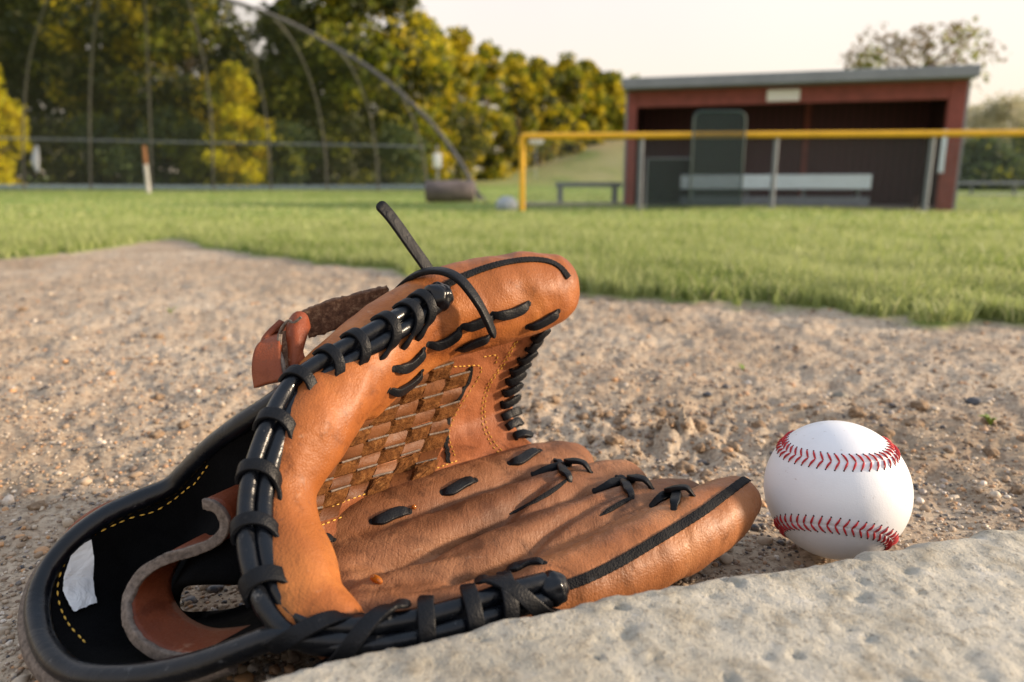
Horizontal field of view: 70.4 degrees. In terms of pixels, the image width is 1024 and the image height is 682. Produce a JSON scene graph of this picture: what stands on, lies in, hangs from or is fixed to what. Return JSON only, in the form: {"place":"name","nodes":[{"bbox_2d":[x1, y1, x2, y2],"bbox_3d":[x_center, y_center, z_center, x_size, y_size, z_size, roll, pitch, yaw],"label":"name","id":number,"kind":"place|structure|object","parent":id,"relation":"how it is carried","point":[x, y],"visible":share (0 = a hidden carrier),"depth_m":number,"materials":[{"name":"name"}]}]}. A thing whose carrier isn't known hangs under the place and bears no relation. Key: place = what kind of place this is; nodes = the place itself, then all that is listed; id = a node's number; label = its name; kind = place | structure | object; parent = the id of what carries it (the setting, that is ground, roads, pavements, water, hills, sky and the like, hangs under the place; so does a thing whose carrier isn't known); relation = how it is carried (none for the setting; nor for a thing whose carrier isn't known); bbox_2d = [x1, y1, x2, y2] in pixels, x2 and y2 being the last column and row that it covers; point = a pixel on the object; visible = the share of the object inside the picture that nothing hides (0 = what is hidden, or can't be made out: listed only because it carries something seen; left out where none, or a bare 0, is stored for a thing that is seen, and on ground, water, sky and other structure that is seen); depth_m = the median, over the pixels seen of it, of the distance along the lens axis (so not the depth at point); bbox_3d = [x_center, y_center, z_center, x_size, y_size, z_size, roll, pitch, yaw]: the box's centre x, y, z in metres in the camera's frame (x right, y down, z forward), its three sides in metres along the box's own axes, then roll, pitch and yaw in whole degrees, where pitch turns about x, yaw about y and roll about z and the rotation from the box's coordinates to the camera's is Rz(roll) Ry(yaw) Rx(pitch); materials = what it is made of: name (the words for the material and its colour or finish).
{"place":"outdoors","nodes":[
{"label":"outdoors","id":0,"kind":"place"},
{"bbox_2d":[496,196,517,210],"bbox_3d":[-0.092,-2.468,13.074,0.403,0.287,0.346,0,12,0],"label":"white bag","id":1,"kind":"object","parent":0,"point":[506,202],"visible":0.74,"depth_m":12.95,"materials":[{"name":"fabric"}]},
{"bbox_2d":[0,138,1023,681],"bbox_3d":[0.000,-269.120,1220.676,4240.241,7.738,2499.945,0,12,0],"label":"ground","id":2,"kind":"structure","parent":0,"point":[592,160],"depth_m":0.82,"materials":[{"name":"beige gravel"}]},
{"bbox_2d":[0,68,32,184],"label":"deciduous tree","id":3,"kind":"object","parent":2,"relation":"on","point":[27,146],"visible":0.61,"depth_m":32.01,"materials":[{"name":"yellow plant"}]},
{"bbox_2d":[0,0,64,164],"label":"deciduous tree","id":4,"kind":"object","parent":2,"relation":"on","point":[19,76],"visible":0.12,"depth_m":40.78,"materials":[{"name":"green plant"}]},
{"bbox_2d":[34,546,48,553],"bbox_3d":[-0.267,0.119,0.412,0.008,0.004,0.007,0,12,0],"label":"stone","id":5,"kind":"object","parent":2,"relation":"on","point":[42,548],"visible":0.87,"depth_m":0.41,"materials":[{"name":"beige stone"}]},
{"bbox_2d":[2,111,127,184],"bbox_3d":[-22.623,-8.855,35.790,6.365,4.858,5.975,-2,12,-9],"label":"bush","id":6,"kind":"object","parent":2,"relation":"on","point":[45,130],"visible":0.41,"depth_m":34.73,"materials":[{"name":"green plant"}]},
{"bbox_2d":[0,0,140,153],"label":"deciduous tree","id":7,"kind":"object","parent":2,"relation":"on","point":[27,45],"visible":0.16,"depth_m":38.70,"materials":[{"name":"green plant"}]},
{"bbox_2d":[45,109,175,184],"bbox_3d":[-20.374,-9.064,36.676,6.403,5.201,5.933,0,12,0],"label":"bush","id":8,"kind":"object","parent":2,"relation":"on","point":[99,132],"visible":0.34,"depth_m":35.47,"materials":[{"name":"green plant"}]},
{"bbox_2d":[5,0,216,180],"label":"deciduous tree","id":9,"kind":"object","parent":2,"relation":"on","point":[65,84],"visible":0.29,"depth_m":36.16,"materials":[{"name":"green plant"}]},
{"bbox_2d":[142,145,150,192],"bbox_3d":[-12.761,-5.987,25.306,0.143,1.606,0.150,0,12,0],"label":"marker post","id":10,"kind":"object","parent":2,"relation":"on","point":[146,169],"visible":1,"depth_m":25.25,"materials":[{"name":"orange paint"}]},
{"bbox_2d":[97,104,222,185],"bbox_3d":[-16.843,-9.018,35.899,6.263,5.268,5.719,0,12,0],"label":"bush","id":11,"kind":"object","parent":2,"relation":"on","point":[170,150],"visible":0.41,"depth_m":34.83,"materials":[{"name":"green plant"}]},
{"bbox_2d":[79,0,279,166],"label":"deciduous tree","id":12,"kind":"object","parent":2,"relation":"on","point":[137,102],"visible":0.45,"depth_m":36.17,"materials":[{"name":"green plant"}]},
{"bbox_2d":[0,185,424,190],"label":"kerb","id":13,"kind":"object","parent":2,"relation":"on","point":[123,187],"visible":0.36,"depth_m":29.70,"materials":[{"name":"grey concrete"}]},
{"bbox_2d":[170,135,275,185],"bbox_3d":[-14.351,-8.653,35.894,4.911,3.566,4.819,0,12,0],"label":"bush","id":14,"kind":"object","parent":2,"relation":"on","point":[196,162],"visible":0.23,"depth_m":34.66,"materials":[{"name":"green plant"}]},
{"bbox_2d":[201,61,276,185],"bbox_3d":[-13.056,-10.116,34.715,3.602,6.248,3.628,0,12,0],"label":"deciduous tree","id":15,"kind":"object","parent":2,"relation":"on","point":[242,171],"visible":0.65,"depth_m":34.03,"materials":[{"name":"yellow plant"}]},
{"bbox_2d":[0,0,481,200],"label":"backstop","id":16,"kind":"object","parent":2,"relation":"on","point":[81,158],"visible":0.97,"depth_m":26.80,"materials":[{"name":"grey metal"}]},
{"bbox_2d":[31,145,38,171],"bbox_3d":[-18.243,-6.973,27.752,0.327,0.994,0.098,0,12,0],"label":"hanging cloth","id":17,"kind":"object","parent":16,"relation":"hanging from","point":[35,159],"visible":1,"depth_m":27.71,"materials":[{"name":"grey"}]},
{"bbox_2d":[209,40,287,179],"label":"deciduous tree","id":18,"kind":"object","parent":2,"relation":"on","point":[255,54],"visible":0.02,"depth_m":44.70,"materials":[{"name":"green plant"}]},
{"bbox_2d":[250,113,336,185],"bbox_3d":[-11.555,-9.338,37.888,5.959,4.868,5.624,0,12,0],"label":"bush","id":19,"kind":"object","parent":2,"relation":"on","point":[294,180],"visible":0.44,"depth_m":36.88,"materials":[{"name":"green plant"}]},
{"bbox_2d":[244,0,371,177],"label":"deciduous tree","id":20,"kind":"object","parent":2,"relation":"on","point":[280,5],"visible":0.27,"depth_m":38.78,"materials":[{"name":"green plant"}]},
{"bbox_2d":[301,111,389,184],"bbox_3d":[-9.053,-9.691,38.774,4.705,5.078,4.909,5,13,21],"label":"bush","id":21,"kind":"object","parent":2,"relation":"on","point":[348,177],"visible":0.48,"depth_m":37.70,"materials":[{"name":"green plant"}]},
{"bbox_2d":[263,0,455,173],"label":"deciduous tree","id":22,"kind":"object","parent":2,"relation":"on","point":[392,55],"visible":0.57,"depth_m":39.45,"materials":[{"name":"green plant"}]},
{"bbox_2d":[17,201,761,681],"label":"baseball glove","id":23,"kind":"object","parent":2,"relation":"on","point":[375,471],"visible":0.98,"depth_m":0.34,"materials":[{"name":"leather"}]},
{"bbox_2d":[356,119,435,184],"bbox_3d":[-6.946,-10.038,40.624,5.079,4.661,4.494,10,16,38],"label":"bush","id":24,"kind":"object","parent":2,"relation":"on","point":[405,138],"visible":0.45,"depth_m":39.94,"materials":[{"name":"green plant"}]},
{"bbox_2d":[377,9,459,179],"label":"deciduous tree","id":25,"kind":"object","parent":2,"relation":"on","point":[447,160],"visible":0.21,"depth_m":45.38,"materials":[{"name":"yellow plant"}]},
{"bbox_2d":[433,145,441,179],"bbox_3d":[-3.988,-9.331,38.880,0.437,2.302,0.150,0,12,0],"label":"sign post","id":26,"kind":"object","parent":2,"relation":"on","point":[437,163],"visible":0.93,"depth_m":38.74,"materials":[{"name":"white paint"}]},
{"bbox_2d":[411,98,495,184],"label":"bush","id":27,"kind":"object","parent":2,"relation":"on","point":[461,135],"visible":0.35,"depth_m":47.50,"materials":[{"name":"green plant"}]},
{"bbox_2d":[425,180,486,202],"bbox_3d":[-1.297,-3.501,17.019,1.470,0.525,0.776,0,12,0],"label":"field roller","id":28,"kind":"object","parent":2,"relation":"on","point":[445,191],"visible":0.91,"depth_m":16.92,"materials":[{"name":"grey metal"}]},
{"bbox_2d":[436,25,493,179],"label":"deciduous tree","id":29,"kind":"object","parent":2,"relation":"on","point":[465,65],"visible":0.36,"depth_m":51.45,"materials":[{"name":"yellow plant"}]},
{"bbox_2d":[464,39,518,180],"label":"deciduous tree","id":30,"kind":"object","parent":2,"relation":"on","point":[487,84],"visible":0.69,"depth_m":58.76,"materials":[{"name":"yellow plant"}]},
{"bbox_2d":[0,189,1023,323],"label":"grass","id":31,"kind":"structure","parent":2,"relation":"on","point":[949,268],"depth_m":2.15,"materials":[{"name":"green plant"}]},
{"bbox_2d":[485,49,541,173],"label":"deciduous tree","id":32,"kind":"object","parent":2,"relation":"on","point":[524,97],"visible":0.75,"depth_m":65.82,"materials":[{"name":"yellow plant"}]},
{"bbox_2d":[8,276,1023,540],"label":"dirt crumbs","id":33,"kind":"object","parent":2,"relation":"on","point":[854,410],"visible":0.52,"depth_m":0.60,"materials":[{"name":"soil"}]},
{"bbox_2d":[529,139,542,178],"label":"sign post","id":34,"kind":"object","parent":2,"relation":"on","point":[536,142],"visible":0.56,"depth_m":57.95,"materials":[{"name":"white paint"}]},
{"bbox_2d":[519,56,571,166],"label":"deciduous tree","id":35,"kind":"object","parent":2,"relation":"on","point":[542,72],"visible":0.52,"depth_m":73.35,"materials":[{"name":"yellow plant"}]},
{"bbox_2d":[543,51,589,156],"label":"deciduous tree","id":36,"kind":"object","parent":2,"relation":"on","point":[570,95],"visible":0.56,"depth_m":81.00,"materials":[{"name":"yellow plant"}]},
{"bbox_2d":[525,202,621,205],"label":"concrete kerb","id":37,"kind":"structure","parent":2,"relation":"on","point":[568,203],"depth_m":14.74,"materials":[{"name":"grey concrete"}]},
{"bbox_2d":[555,182,621,201],"bbox_3d":[1.595,-3.066,15.195,1.372,0.505,0.280,0,12,0],"label":"bench","id":38,"kind":"object","parent":2,"relation":"on","point":[581,184],"visible":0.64,"depth_m":15.02,"materials":[{"name":"grey metal"}]},
{"bbox_2d":[572,59,614,145],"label":"deciduous tree","id":39,"kind":"object","parent":2,"relation":"on","point":[592,114],"visible":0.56,"depth_m":89.13,"materials":[{"name":"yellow plant"}]},
{"bbox_2d":[597,69,625,140],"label":"deciduous tree","id":40,"kind":"object","parent":2,"relation":"on","point":[611,80],"visible":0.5,"depth_m":97.24,"materials":[{"name":"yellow plant"}]},
{"bbox_2d":[622,73,639,126],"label":"deciduous tree","id":41,"kind":"object","parent":2,"relation":"on","point":[633,76],"visible":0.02,"depth_m":103.80,"materials":[{"name":"green plant"}]},
{"bbox_2d":[265,528,1023,681],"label":"concrete slab","id":42,"kind":"structure","parent":2,"relation":"on","point":[952,610],"depth_m":0.25,"materials":[{"name":"grey concrete"}]},
{"bbox_2d":[644,158,689,210],"bbox_3d":[2.616,-2.636,12.219,0.745,0.878,0.024,0,12,0],"label":"wind screen","id":43,"kind":"object","parent":2,"relation":"on","point":[645,204],"visible":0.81,"depth_m":12.21,"materials":[{"name":"teal fabric"}]},
{"bbox_2d":[702,391,712,396],"bbox_3d":[0.187,0.051,0.693,0.010,0.005,0.008,0,12,0],"label":"stone","id":44,"kind":"object","parent":2,"relation":"on","point":[707,394],"visible":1,"depth_m":0.69,"materials":[{"name":"grey stone"}]},
{"bbox_2d":[688,110,746,206],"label":"protective pitching screen","id":45,"kind":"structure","parent":2,"relation":"on","point":[693,141],"depth_m":11.83,"materials":[{"name":"galvanized metal"},{"name":"wire mesh"}]},
{"bbox_2d":[722,447,732,452],"bbox_3d":[0.167,0.085,0.563,0.009,0.005,0.007,0,12,0],"label":"stone","id":46,"kind":"object","parent":2,"relation":"on","point":[726,449],"visible":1,"depth_m":0.56,"materials":[{"name":"beige stone"}]},
{"bbox_2d":[520,130,1023,212],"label":"rail fence","id":47,"kind":"object","parent":2,"relation":"on","point":[777,135],"visible":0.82,"depth_m":12.08,"materials":[{"name":"yellow"}]},
{"bbox_2d":[622,64,981,211],"bbox_3d":[5.276,-3.781,14.257,5.915,2.510,2.650,4,13,16],"label":"dugout","id":48,"kind":"object","parent":2,"relation":"on","point":[910,98],"visible":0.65,"depth_m":14.49,"materials":[{"name":"red paint"}]},
{"bbox_2d":[679,174,871,205],"bbox_3d":[5.015,-2.906,14.019,3.430,0.600,0.400,4,13,16],"label":"player bench","id":49,"kind":"object","parent":48,"relation":"on","point":[809,185],"visible":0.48,"depth_m":13.73,"materials":[{"name":"metal"}]},
{"bbox_2d":[764,420,913,559],"bbox_3d":[0.175,0.080,0.392,0.074,0.074,0.076,0,12,0],"label":"baseball","id":50,"kind":"object","parent":2,"relation":"on","point":[837,490],"visible":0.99,"depth_m":0.36,"materials":[{"name":"leather"}]},
{"bbox_2d":[831,392,848,397],"bbox_3d":[0.319,0.054,0.706,0.014,0.009,0.014,-10,16,-39],"label":"stone","id":51,"kind":"object","parent":2,"relation":"on","point":[839,394],"visible":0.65,"depth_m":0.70,"materials":[{"name":"beige stone"}]},
{"bbox_2d":[837,16,1010,92],"bbox_3d":[12.852,-7.190,23.125,4.670,5.488,4.464,7,14,28],"label":"deciduous tree","id":52,"kind":"object","parent":2,"relation":"on","point":[876,57],"visible":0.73,"depth_m":22.00,"materials":[{"name":"green plant"}]},
{"bbox_2d":[964,397,982,405],"bbox_3d":[0.427,0.056,0.671,0.014,0.008,0.012,0,12,0],"label":"stone","id":53,"kind":"object","parent":2,"relation":"on","point":[974,401],"visible":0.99,"depth_m":0.67,"materials":[{"name":"grey stone"}]},
{"bbox_2d":[978,413,996,424],"bbox_3d":[0.393,0.065,0.602,0.012,0.010,0.020,5,13,20],"label":"weed sprout","id":54,"kind":"object","parent":2,"relation":"on","point":[990,421],"visible":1,"depth_m":0.60,"materials":[{"name":"green plant"}]},
{"bbox_2d":[958,137,1023,190],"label":"bush","id":55,"kind":"object","parent":2,"relation":"on","point":[986,161],"visible":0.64,"depth_m":41.53,"materials":[{"name":"green plant"}]},
{"bbox_2d":[958,181,1023,193],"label":"guard rail","id":56,"kind":"object","parent":2,"relation":"on","point":[1013,183],"visible":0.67,"depth_m":33.12,"materials":[{"name":"grey metal"}]},
{"bbox_2d":[965,103,1016,139],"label":"pale tree","id":57,"kind":"object","parent":2,"relation":"on","point":[972,119],"visible":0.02,"depth_m":60.66,"materials":[{"name":"green plant"}]},
{"bbox_2d":[963,89,1023,153],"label":"pale tree","id":58,"kind":"object","parent":2,"relation":"on","point":[996,113],"visible":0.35,"depth_m":56.91,"materials":[{"name":"green plant"}]},
{"bbox_2d":[999,126,1023,186],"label":"bush","id":59,"kind":"object","parent":2,"relation":"on","point":[1021,143],"visible":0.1,"depth_m":44.01,"materials":[{"name":"green plant"}]},
{"bbox_2d":[1002,90,1023,129],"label":"pale tree","id":60,"kind":"object","parent":2,"relation":"on","point":[1015,107],"visible":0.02,"depth_m":64.04,"materials":[{"name":"green plant"}]},
{"bbox_2d":[15,0,1023,176],"label":"sky","id":61,"kind":"structure","parent":0,"point":[648,38],"materials":[{"name":"white"}]},
{"bbox_2d":[970,193,1022,194],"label":"road","id":62,"kind":"structure","parent":0,"point":[1001,194],"depth_m":28.13,"materials":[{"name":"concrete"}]}
]}

